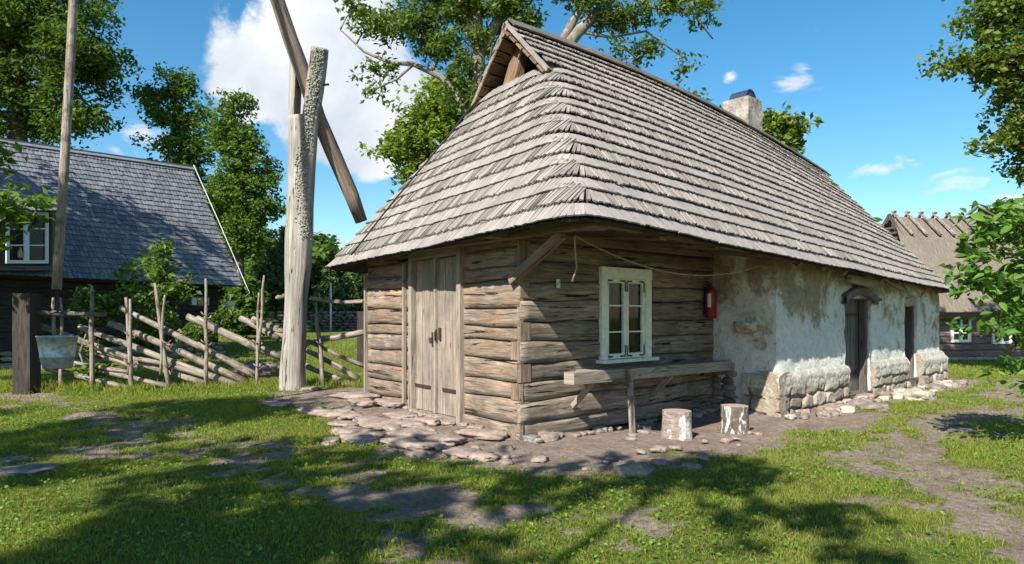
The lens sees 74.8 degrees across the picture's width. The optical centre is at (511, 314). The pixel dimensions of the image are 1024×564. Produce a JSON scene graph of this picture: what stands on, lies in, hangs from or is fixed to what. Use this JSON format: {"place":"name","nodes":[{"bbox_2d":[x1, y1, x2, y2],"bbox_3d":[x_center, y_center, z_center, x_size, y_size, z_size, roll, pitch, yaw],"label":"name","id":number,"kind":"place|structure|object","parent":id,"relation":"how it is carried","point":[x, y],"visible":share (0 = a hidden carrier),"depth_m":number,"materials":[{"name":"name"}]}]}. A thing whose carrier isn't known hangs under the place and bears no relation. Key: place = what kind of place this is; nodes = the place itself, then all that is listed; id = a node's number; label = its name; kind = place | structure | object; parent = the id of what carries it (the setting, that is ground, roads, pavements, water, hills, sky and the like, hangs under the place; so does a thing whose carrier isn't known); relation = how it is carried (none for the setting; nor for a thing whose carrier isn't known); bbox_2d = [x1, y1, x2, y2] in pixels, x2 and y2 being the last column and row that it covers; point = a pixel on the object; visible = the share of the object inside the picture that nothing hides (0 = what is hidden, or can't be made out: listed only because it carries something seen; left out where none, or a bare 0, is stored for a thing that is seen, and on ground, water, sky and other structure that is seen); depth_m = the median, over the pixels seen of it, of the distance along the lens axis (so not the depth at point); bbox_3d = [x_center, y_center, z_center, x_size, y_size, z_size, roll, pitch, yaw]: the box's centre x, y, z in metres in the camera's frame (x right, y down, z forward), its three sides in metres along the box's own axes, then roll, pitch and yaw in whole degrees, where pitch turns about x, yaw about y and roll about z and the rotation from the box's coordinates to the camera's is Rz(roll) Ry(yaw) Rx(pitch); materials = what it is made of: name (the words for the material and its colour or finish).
{"place":"outdoors","nodes":[
{"label":"outdoors","id":0,"kind":"place"},
{"bbox_2d":[0,373,363,392],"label":"tall grass","id":1,"kind":"structure","parent":0,"point":[6,384],"depth_m":12.96,"materials":[{"name":"green plant"}]},
{"bbox_2d":[0,330,1023,563],"bbox_3d":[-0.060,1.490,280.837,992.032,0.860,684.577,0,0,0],"label":"ground","id":2,"kind":"structure","parent":0,"point":[616,445],"depth_m":5.80,"materials":[{"name":"green plant"}]},
{"bbox_2d":[0,456,34,464],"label":"flat slab","id":3,"kind":"structure","parent":2,"relation":"on","point":[9,459],"depth_m":6.76,"materials":[{"name":"stone"}]},
{"bbox_2d":[0,135,56,251],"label":"apple tree","id":4,"kind":"object","parent":2,"relation":"on","point":[11,210],"visible":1,"depth_m":11.82,"materials":[{"name":"green plant"}]},
{"bbox_2d":[0,463,65,475],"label":"flat slab","id":5,"kind":"structure","parent":2,"relation":"on","point":[23,469],"depth_m":6.36,"materials":[{"name":"stone"}]},
{"bbox_2d":[12,293,106,394],"bbox_3d":[-8.639,0.619,12.805,1.563,2.048,0.329,0,0,-5],"label":"dark post","id":6,"kind":"object","parent":2,"relation":"on","point":[27,312],"visible":0.84,"depth_m":12.60,"materials":[{"name":"brown wood"}]},
{"bbox_2d":[0,0,145,149],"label":"maple tree","id":7,"kind":"object","parent":2,"relation":"on","point":[35,28],"visible":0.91,"depth_m":35.04,"materials":[{"name":"green plant"}]},
{"bbox_2d":[66,284,124,382],"bbox_3d":[-8.352,0.506,13.546,1.111,2.275,1.105,0,0,-45],"label":"bush","id":8,"kind":"object","parent":2,"relation":"on","point":[108,304],"visible":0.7,"depth_m":13.43,"materials":[{"name":"plant"}]},
{"bbox_2d":[0,138,249,369],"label":"log farmhouse","id":9,"kind":"object","parent":2,"relation":"on","point":[120,209],"visible":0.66,"depth_m":22.86,"materials":[{"name":"grey wood"}]},
{"bbox_2d":[0,291,13,363],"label":"door","id":10,"kind":"structure","parent":9,"relation":"in","point":[5,297],"depth_m":18.84,"materials":[{"name":"wood"}]},
{"bbox_2d":[190,296,209,305],"bbox_3d":[-11.538,-0.493,24.770,0.045,0.360,0.830,0,0,25],"label":"window","id":11,"kind":"structure","parent":9,"relation":"attached to","point":[194,301],"depth_m":24.68,"materials":[{"name":"glass"}]},
{"bbox_2d":[101,233,201,382],"bbox_3d":[-7.660,-0.020,14.192,1.751,3.346,1.459,0,0,34],"label":"elder bush","id":12,"kind":"object","parent":2,"relation":"on","point":[165,275],"visible":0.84,"depth_m":14.06,"materials":[{"name":"green plant"}]},
{"bbox_2d":[129,61,228,239],"bbox_3d":[-19.247,-6.822,40.113,7.700,16.203,5.190,0,0,0],"label":"ash tree","id":13,"kind":"object","parent":2,"relation":"on","point":[179,139],"visible":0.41,"depth_m":39.46,"materials":[{"name":"green plant"}]},
{"bbox_2d":[41,275,368,391],"bbox_3d":[-6.172,0.434,13.181,6.652,2.400,0.494,0,0,0],"label":"pole fence","id":14,"kind":"object","parent":2,"relation":"on","point":[130,361],"visible":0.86,"depth_m":13.20,"materials":[{"name":"grey wood"}]},
{"bbox_2d":[177,306,246,358],"bbox_3d":[-10.109,0.679,22.432,1.589,1.943,2.135,0,0,35],"label":"rose bush","id":15,"kind":"object","parent":2,"relation":"on","point":[222,319],"visible":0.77,"depth_m":22.24,"materials":[{"name":"green plant"}]},
{"bbox_2d":[217,230,247,306],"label":"woodland tree","id":16,"kind":"object","parent":2,"relation":"on","point":[221,291],"depth_m":77.17,"materials":[{"name":"green plant"}]},
{"bbox_2d":[200,87,286,334],"bbox_3d":[-15.328,-5.745,38.079,5.238,14.154,4.770,0,0,0],"label":"ash tree","id":17,"kind":"object","parent":2,"relation":"on","point":[243,219],"visible":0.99,"depth_m":37.44,"materials":[{"name":"green plant"}]},
{"bbox_2d":[218,274,279,338],"bbox_3d":[-13.647,-0.301,34.137,3.738,3.498,2.854,0,0,0],"label":"bush","id":18,"kind":"object","parent":2,"relation":"on","point":[247,304],"visible":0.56,"depth_m":33.54,"materials":[{"name":"green plant"}]},
{"bbox_2d":[223,225,279,293],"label":"meadow tree","id":19,"kind":"object","parent":2,"relation":"on","point":[248,266],"visible":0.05,"depth_m":64.37,"materials":[{"name":"green plant"}]},
{"bbox_2d":[233,362,277,377],"bbox_3d":[-6.131,1.345,16.003,0.987,0.404,0.407,0,0,-24],"label":"fallen log","id":20,"kind":"object","parent":2,"relation":"on","point":[272,367],"visible":0.45,"depth_m":15.94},
{"bbox_2d":[259,368,279,377],"bbox_3d":[-5.887,1.407,16.000,0.696,0.241,0.246,0,0,-35],"label":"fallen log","id":21,"kind":"object","parent":2,"relation":"on","point":[268,374],"visible":0.43,"depth_m":15.92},
{"bbox_2d":[255,246,284,314],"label":"spruce tree","id":22,"kind":"object","parent":2,"relation":"on","point":[274,282],"visible":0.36,"depth_m":47.51,"materials":[{"name":"green plant"}]},
{"bbox_2d":[259,400,293,407],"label":"paving stone","id":23,"kind":"object","parent":2,"relation":"on","point":[276,403],"visible":0.87,"depth_m":10.43,"materials":[{"name":"stone"}]},
{"bbox_2d":[272,225,311,314],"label":"spruce tree","id":24,"kind":"object","parent":2,"relation":"on","point":[280,245],"visible":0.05,"depth_m":49.62,"materials":[{"name":"green plant"}]},
{"bbox_2d":[299,386,320,390],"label":"fieldstone","id":25,"kind":"object","parent":2,"relation":"on","point":[310,388],"visible":0.84,"depth_m":12.49,"materials":[{"name":"beige stone"}]},
{"bbox_2d":[308,262,322,307],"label":"spruce tree","id":26,"kind":"object","parent":2,"relation":"on","point":[316,267],"visible":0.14,"depth_m":51.67,"materials":[{"name":"green plant"}]},
{"bbox_2d":[298,407,333,413],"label":"paving stone","id":27,"kind":"object","parent":2,"relation":"on","point":[303,410],"visible":0.59,"depth_m":9.84,"materials":[{"name":"stone"}]},
{"bbox_2d":[264,311,369,330],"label":"dry stone wall","id":28,"kind":"structure","parent":2,"relation":"on","point":[340,322],"depth_m":44.93,"materials":[{"name":"grey stone"}]},
{"bbox_2d":[270,0,366,390],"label":"well sweep","id":29,"kind":"object","parent":2,"relation":"on","point":[309,126],"visible":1,"depth_m":12.58,"materials":[{"name":"grey wood"}]},
{"bbox_2d":[51,0,77,289],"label":"well pole","id":30,"kind":"object","parent":29,"relation":"hanging from","point":[61,208],"visible":1,"depth_m":8.64,"materials":[{"name":"grey wood"}]},
{"bbox_2d":[35,289,78,368],"bbox_3d":[-5.478,0.155,8.175,0.435,0.970,0.797,0,0,-15],"label":"bucket","id":31,"kind":"object","parent":30,"relation":"hanging from","point":[57,351],"visible":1,"depth_m":7.87,"materials":[{"name":"metal"}]},
{"bbox_2d":[321,436,339,445],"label":"paving stone","id":32,"kind":"object","parent":2,"relation":"on","point":[331,439],"visible":0.74,"depth_m":7.78,"materials":[{"name":"stone"}]},
{"bbox_2d":[307,267,354,314],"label":"spruce tree","id":33,"kind":"object","parent":2,"relation":"on","point":[329,276],"visible":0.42,"depth_m":46.58,"materials":[{"name":"green plant"}]},
{"bbox_2d":[306,410,355,418],"bbox_3d":[-2.650,1.446,9.784,0.779,0.094,0.450,0,0,19],"label":"paving stone","id":34,"kind":"object","parent":2,"relation":"on","point":[332,414],"visible":0.57,"depth_m":9.61,"materials":[{"name":"stone"}]},
{"bbox_2d":[330,285,331,331],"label":"signpost","id":35,"kind":"object","parent":2,"relation":"on","point":[330,309],"visible":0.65,"depth_m":42.95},
{"bbox_2d":[312,231,356,280],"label":"woodland tree","id":36,"kind":"object","parent":2,"relation":"on","point":[324,251],"visible":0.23,"depth_m":75.82,"materials":[{"name":"green plant"}]},
{"bbox_2d":[330,406,352,412],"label":"paving stone","id":37,"kind":"object","parent":2,"relation":"on","point":[346,409],"visible":0.59,"depth_m":9.95,"materials":[{"name":"stone"}]},
{"bbox_2d":[327,420,358,427],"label":"paving stone","id":38,"kind":"object","parent":2,"relation":"on","point":[343,423],"visible":0.69,"depth_m":8.88,"materials":[{"name":"stone"}]},
{"bbox_2d":[337,412,363,420],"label":"paving stone","id":39,"kind":"object","parent":2,"relation":"on","point":[350,415],"visible":0.68,"depth_m":9.39,"materials":[{"name":"stone"}]},
{"bbox_2d":[338,275,363,314],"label":"spruce tree","id":40,"kind":"object","parent":2,"relation":"on","point":[347,284],"visible":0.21,"depth_m":49.71,"materials":[{"name":"green plant"}]},
{"bbox_2d":[329,426,377,435],"bbox_3d":[-1.979,1.486,8.412,0.472,0.102,0.825,0,0,-44],"label":"paving stone","id":41,"kind":"object","parent":2,"relation":"on","point":[359,429],"visible":0.48,"depth_m":8.37,"materials":[{"name":"stone"}]},
{"bbox_2d":[327,391,381,398],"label":"paving stone","id":42,"kind":"object","parent":2,"relation":"on","point":[348,395],"visible":0.91,"depth_m":11.25,"materials":[{"name":"stone"}]},
{"bbox_2d":[339,432,379,445],"bbox_3d":[-1.820,1.488,7.955,0.403,0.086,0.757,0,0,-29],"label":"paving stone","id":43,"kind":"object","parent":2,"relation":"on","point":[348,439],"visible":0.73,"depth_m":7.82,"materials":[{"name":"stone"}]},
{"bbox_2d":[339,433,380,438],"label":"paving stone","id":44,"kind":"object","parent":2,"relation":"on","point":[357,435],"visible":0.3,"depth_m":8.00,"materials":[{"name":"stone"}]},
{"bbox_2d":[357,311,363,362],"bbox_3d":[-4.494,0.798,20.000,0.220,1.800,0.200,0,0,0],"label":"fence post","id":45,"kind":"object","parent":2,"relation":"on","point":[360,339],"visible":0.43,"depth_m":19.90,"materials":[{"name":"wood"}]},
{"bbox_2d":[352,273,369,310],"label":"spruce tree","id":46,"kind":"object","parent":2,"relation":"on","point":[359,282],"visible":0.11,"depth_m":53.43,"materials":[{"name":"green plant"}]},
{"bbox_2d":[346,398,376,407],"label":"paving stone","id":47,"kind":"object","parent":2,"relation":"on","point":[363,402],"visible":0.99,"depth_m":10.51,"materials":[{"name":"stone"}]},
{"bbox_2d":[352,416,385,421],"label":"paving stone","id":48,"kind":"object","parent":2,"relation":"on","point":[370,417],"visible":0.38,"depth_m":9.28,"materials":[{"name":"stone"}]},
{"bbox_2d":[355,420,385,429],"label":"paving stone","id":49,"kind":"object","parent":2,"relation":"on","point":[375,424],"visible":0.68,"depth_m":8.78,"materials":[{"name":"stone"}]},
{"bbox_2d":[354,418,396,424],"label":"paving stone","id":50,"kind":"object","parent":2,"relation":"on","point":[385,421],"visible":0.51,"depth_m":9.08,"materials":[{"name":"stone"}]},
{"bbox_2d":[368,430,387,436],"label":"paving stone","id":51,"kind":"object","parent":2,"relation":"on","point":[378,433],"visible":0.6,"depth_m":8.22,"materials":[{"name":"stone"}]},
{"bbox_2d":[382,422,400,430],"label":"paving stone","id":52,"kind":"object","parent":2,"relation":"on","point":[390,426],"visible":0.66,"depth_m":8.65,"materials":[{"name":"stone"}]},
{"bbox_2d":[376,399,407,407],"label":"paving stone","id":53,"kind":"object","parent":2,"relation":"on","point":[391,403],"visible":0.82,"depth_m":10.49,"materials":[{"name":"stone"}]},
{"bbox_2d":[381,411,420,418],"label":"paving stone","id":54,"kind":"object","parent":2,"relation":"on","point":[401,415],"visible":0.73,"depth_m":9.53,"materials":[{"name":"stone"}]},
{"bbox_2d":[385,428,437,438],"bbox_3d":[-1.242,1.491,8.315,0.694,0.102,0.396,0,0,34],"label":"paving stone","id":55,"kind":"object","parent":2,"relation":"on","point":[413,434],"visible":0.59,"depth_m":8.23,"materials":[{"name":"stone"}]},
{"bbox_2d":[379,437,446,449],"bbox_3d":[-1.184,1.484,7.681,0.884,0.086,0.392,0,0,35],"label":"paving stone","id":56,"kind":"object","parent":2,"relation":"on","point":[401,442],"visible":0.88,"depth_m":7.57,"materials":[{"name":"stone"}]},
{"bbox_2d":[354,71,471,194],"bbox_3d":[-2.811,-3.839,24.840,6.062,10.986,4.121,0,0,0],"label":"young tree","id":57,"kind":"object","parent":2,"relation":"on","point":[427,125],"visible":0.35,"depth_m":24.23,"materials":[{"name":"green plant"}]},
{"bbox_2d":[401,419,425,427],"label":"paving stone","id":58,"kind":"object","parent":2,"relation":"on","point":[409,423],"visible":0.52,"depth_m":8.90,"materials":[{"name":"stone"}]},
{"bbox_2d":[403,449,427,457],"bbox_3d":[-1.025,1.492,7.152,0.251,0.090,0.184,0,0,-36],"label":"fieldstone","id":59,"kind":"object","parent":2,"relation":"on","point":[420,453],"visible":0.83,"depth_m":7.11,"materials":[{"name":"stone"}]},
{"bbox_2d":[412,425,436,431],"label":"paving stone","id":60,"kind":"object","parent":2,"relation":"on","point":[428,428],"visible":0.47,"depth_m":8.62,"materials":[{"name":"stone"}]},
{"bbox_2d":[415,417,440,425],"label":"paving stone","id":61,"kind":"object","parent":2,"relation":"on","point":[429,421],"visible":0.83,"depth_m":9.21,"materials":[{"name":"stone"}]},
{"bbox_2d":[417,433,465,445],"bbox_3d":[-0.831,1.485,7.982,0.603,0.097,0.394,0,0,31],"label":"paving stone","id":62,"kind":"object","parent":2,"relation":"on","point":[450,439],"visible":0.86,"depth_m":7.87,"materials":[{"name":"stone"}]},
{"bbox_2d":[441,420,455,425],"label":"fieldstone","id":63,"kind":"object","parent":2,"relation":"on","point":[447,423],"visible":0.97,"depth_m":9.18,"materials":[{"name":"stone"}]},
{"bbox_2d":[442,447,501,461],"bbox_3d":[-0.447,1.479,7.091,0.781,0.088,0.376,0,0,39],"label":"paving stone","id":64,"kind":"object","parent":2,"relation":"on","point":[475,453],"visible":0.96,"depth_m":6.99,"materials":[{"name":"stone"}]},
{"bbox_2d":[466,424,485,428],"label":"fieldstone","id":65,"kind":"object","parent":2,"relation":"on","point":[476,426],"visible":0.32,"depth_m":8.77,"materials":[{"name":"stone"}]},
{"bbox_2d":[454,428,507,439],"bbox_3d":[-0.385,1.488,8.369,0.760,0.094,0.419,0,0,35],"label":"paving stone","id":66,"kind":"object","parent":2,"relation":"on","point":[482,434],"visible":1,"depth_m":8.25,"materials":[{"name":"stone"}]},
{"bbox_2d":[495,443,515,450],"bbox_3d":[-0.073,1.500,7.521,0.238,0.086,0.175,0,0,0],"label":"fieldstone","id":67,"kind":"object","parent":2,"relation":"on","point":[499,446],"visible":0.91,"depth_m":7.47,"materials":[{"name":"stone"}]},
{"bbox_2d":[498,458,512,465],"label":"fieldstone","id":68,"kind":"object","parent":2,"relation":"on","point":[507,461],"visible":0.88,"depth_m":6.72,"materials":[{"name":"stone"}]},
{"bbox_2d":[522,434,540,443],"bbox_3d":[0.242,1.514,8.142,0.228,0.115,0.178,0,0,26],"label":"fieldstone","id":69,"kind":"object","parent":2,"relation":"on","point":[529,438],"visible":0.87,"depth_m":8.08,"materials":[{"name":"stone"}]},
{"bbox_2d":[333,0,732,117],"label":"ash tree","id":70,"kind":"object","parent":2,"relation":"on","point":[473,14],"visible":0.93,"depth_m":19.42,"materials":[{"name":"green plant"}]},
{"bbox_2d":[530,455,548,462],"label":"fieldstone","id":71,"kind":"object","parent":2,"relation":"on","point":[540,459],"visible":0.99,"depth_m":6.87,"materials":[{"name":"stone"}]},
{"bbox_2d":[538,431,560,441],"bbox_3d":[0.467,1.510,8.237,0.301,0.119,0.212,0,0,-27],"label":"fieldstone","id":72,"kind":"object","parent":2,"relation":"on","point":[552,436],"visible":0.84,"depth_m":8.16,"materials":[{"name":"beige stone"}]},
{"bbox_2d":[613,462,653,478],"bbox_3d":[1.165,1.492,6.312,0.394,0.162,0.305,0,0,-14],"label":"fieldstone","id":73,"kind":"object","parent":2,"relation":"on","point":[644,469],"visible":0.72,"depth_m":6.23,"materials":[{"name":"grey stone"}]},
{"bbox_2d":[325,18,949,439],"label":"log barn","id":74,"kind":"structure","parent":2,"relation":"on","point":[459,248],"depth_m":10.04,"materials":[{"name":"grey wood"}]},
{"bbox_2d":[415,259,432,411],"bbox_3d":[-1.308,0.306,10.126,0.059,2.268,0.636,0,0,-37],"label":"door leaf","id":75,"kind":"structure","parent":74,"relation":"in","point":[424,272],"depth_m":10.14,"materials":[{"name":"wood"}]},
{"bbox_2d":[429,256,455,416],"bbox_3d":[-0.952,0.308,9.606,0.112,2.263,0.805,0,0,-37],"label":"door leaf","id":76,"kind":"structure","parent":74,"relation":"in","point":[446,266],"depth_m":9.62,"materials":[{"name":"wood"}]},
{"bbox_2d":[596,266,658,363],"bbox_3d":[1.617,0.003,9.538,1.230,1.325,0.270,0,0,-41],"label":"window frame","id":77,"kind":"structure","parent":74,"relation":"in","point":[625,318],"depth_m":9.51,"materials":[{"name":"beige paint"}]},
{"bbox_2d":[572,235,762,281],"bbox_3d":[2.124,-0.612,8.409,3.723,0.511,0.053,0,0,-38],"label":"hanging cable","id":78,"kind":"object","parent":74,"relation":"hanging from","point":[575,236],"visible":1,"depth_m":7.80,"materials":[{"name":"black rubber"}]},
{"bbox_2d":[704,281,716,317],"bbox_3d":[3.190,-0.241,10.786,0.207,0.602,0.205,0,0,0],"label":"fire extinguisher","id":79,"kind":"object","parent":74,"relation":"attached to","point":[710,301],"visible":1,"depth_m":10.71,"materials":[{"name":"red metal"}]},
{"bbox_2d":[844,299,858,390],"bbox_3d":[6.212,0.570,12.413,1.108,1.839,0.070,0,0,-41],"label":"plank door","id":80,"kind":"structure","parent":74,"relation":"in","point":[851,330],"depth_m":12.55,"materials":[{"name":"wood"}]},
{"bbox_2d":[638,424,652,429],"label":"fieldstone","id":81,"kind":"object","parent":2,"relation":"on","point":[645,427],"visible":0.75,"depth_m":9.25,"materials":[{"name":"stone"}]},
{"bbox_2d":[564,360,731,432],"bbox_3d":[2.031,1.178,9.575,3.678,0.926,0.493,0,0,-41],"label":"bench","id":82,"kind":"object","parent":2,"relation":"on","point":[590,377],"depth_m":9.01,"materials":[{"name":"grey wood"}]},
{"bbox_2d":[650,459,669,466],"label":"fieldstone","id":83,"kind":"object","parent":2,"relation":"on","point":[660,462],"visible":0.92,"depth_m":6.79,"materials":[{"name":"stone"}]},
{"bbox_2d":[661,409,692,440],"bbox_3d":[2.120,1.420,8.619,0.409,0.370,0.407,0,0,0],"label":"tree stump","id":84,"kind":"object","parent":2,"relation":"on","point":[676,424],"visible":0.95,"depth_m":8.46,"materials":[{"name":"grey wood"}]},
{"bbox_2d":[680,462,702,469],"bbox_3d":[1.771,1.510,6.618,0.232,0.088,0.173,0,0,38],"label":"fieldstone","id":85,"kind":"object","parent":2,"relation":"on","point":[689,465],"visible":0.67,"depth_m":6.58,"materials":[{"name":"stone"}]},
{"bbox_2d":[691,407,708,413],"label":"fieldstone","id":86,"kind":"object","parent":2,"relation":"on","point":[704,410],"visible":0.47,"depth_m":10.49,"materials":[{"name":"stone"}]},
{"bbox_2d":[695,453,709,460],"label":"fieldstone","id":87,"kind":"object","parent":2,"relation":"on","point":[700,456],"visible":0.84,"depth_m":7.01,"materials":[{"name":"stone"}]},
{"bbox_2d":[720,437,733,443],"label":"fieldstone","id":88,"kind":"object","parent":2,"relation":"on","point":[727,439],"visible":0.98,"depth_m":8.28,"materials":[{"name":"stone"}]},
{"bbox_2d":[720,404,749,433],"bbox_3d":[3.000,1.413,9.020,0.396,0.380,0.396,0,0,0],"label":"tree stump","id":89,"kind":"object","parent":2,"relation":"on","point":[734,418],"visible":0.96,"depth_m":8.87,"materials":[{"name":"grey wood"}]},
{"bbox_2d":[688,87,824,153],"bbox_3d":[12.479,-5.098,35.892,7.841,14.300,3.877,0,0,0],"label":"tree","id":90,"kind":"object","parent":2,"relation":"on","point":[784,127],"visible":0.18,"depth_m":35.25,"materials":[{"name":"green plant"}]},
{"bbox_2d":[816,410,830,417],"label":"fieldstone","id":91,"kind":"object","parent":2,"relation":"on","point":[820,414],"visible":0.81,"depth_m":9.88,"materials":[{"name":"beige stone"}]},
{"bbox_2d":[815,409,839,415],"bbox_3d":[4.737,1.493,10.045,0.355,0.145,0.261,0,0,0],"label":"fieldstone","id":92,"kind":"object","parent":2,"relation":"on","point":[834,412],"visible":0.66,"depth_m":9.96,"materials":[{"name":"beige stone"}]},
{"bbox_2d":[823,405,841,413],"bbox_3d":[4.942,1.485,10.362,0.283,0.164,0.404,0,0,22],"label":"fieldstone","id":93,"kind":"object","parent":2,"relation":"on","point":[827,407],"visible":0.44,"depth_m":10.22,"materials":[{"name":"stone"}]},
{"bbox_2d":[838,405,855,412],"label":"fieldstone","id":94,"kind":"object","parent":2,"relation":"on","point":[848,409],"visible":0.66,"depth_m":10.35,"materials":[{"name":"stone"}]},
{"bbox_2d":[855,402,890,411],"bbox_3d":[5.847,1.491,10.793,0.550,0.145,0.809,0,0,43],"label":"doorstep slab","id":95,"kind":"structure","parent":2,"relation":"on","point":[879,406],"depth_m":10.58,"materials":[{"name":"beige stone"}]},
{"bbox_2d":[891,392,903,398],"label":"fieldstone","id":96,"kind":"object","parent":2,"relation":"on","point":[895,395],"visible":0.54,"depth_m":12.00,"materials":[{"name":"stone"}]},
{"bbox_2d":[903,388,936,400],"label":"step stone","id":97,"kind":"object","parent":2,"relation":"on","point":[915,393],"visible":0.69,"depth_m":11.73,"materials":[{"name":"stone"}]},
{"bbox_2d":[924,384,947,390],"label":"fieldstone","id":98,"kind":"object","parent":2,"relation":"on","point":[939,387],"visible":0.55,"depth_m":13.35,"materials":[{"name":"beige stone"}]},
{"bbox_2d":[882,210,1023,359],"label":"thatched house","id":99,"kind":"structure","parent":2,"relation":"on","point":[932,241],"depth_m":29.15,"materials":[{"name":"wood"}]},
{"bbox_2d":[951,319,970,341],"bbox_3d":[18.921,0.614,28.218,0.943,1.095,0.065,0,0,-9],"label":"window","id":100,"kind":"structure","parent":99,"relation":"in","point":[961,323],"depth_m":28.22,"materials":[{"name":"white paint"}]},
{"bbox_2d":[992,319,1011,343],"bbox_3d":[20.880,0.688,28.531,0.964,1.107,0.065,0,0,-9],"label":"window","id":101,"kind":"structure","parent":99,"relation":"in","point":[1002,341],"depth_m":28.50,"materials":[{"name":"white paint"}]},
{"bbox_2d":[916,0,1023,346],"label":"linden tree","id":102,"kind":"object","parent":2,"relation":"on","point":[997,61],"visible":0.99,"depth_m":16.86,"materials":[{"name":"green plant"}]},
{"bbox_2d":[937,197,1023,395],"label":"cherry tree","id":103,"kind":"object","parent":2,"relation":"on","point":[1007,286],"visible":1,"depth_m":7.15,"materials":[{"name":"green plant"}]},
{"bbox_2d":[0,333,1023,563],"bbox_3d":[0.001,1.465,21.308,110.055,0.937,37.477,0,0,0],"label":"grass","id":104,"kind":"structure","parent":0,"point":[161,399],"depth_m":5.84,"materials":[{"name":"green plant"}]},
{"bbox_2d":[1,0,1023,248],"label":"sky","id":105,"kind":"structure","parent":0,"point":[890,138],"materials":[{"name":"blue"}]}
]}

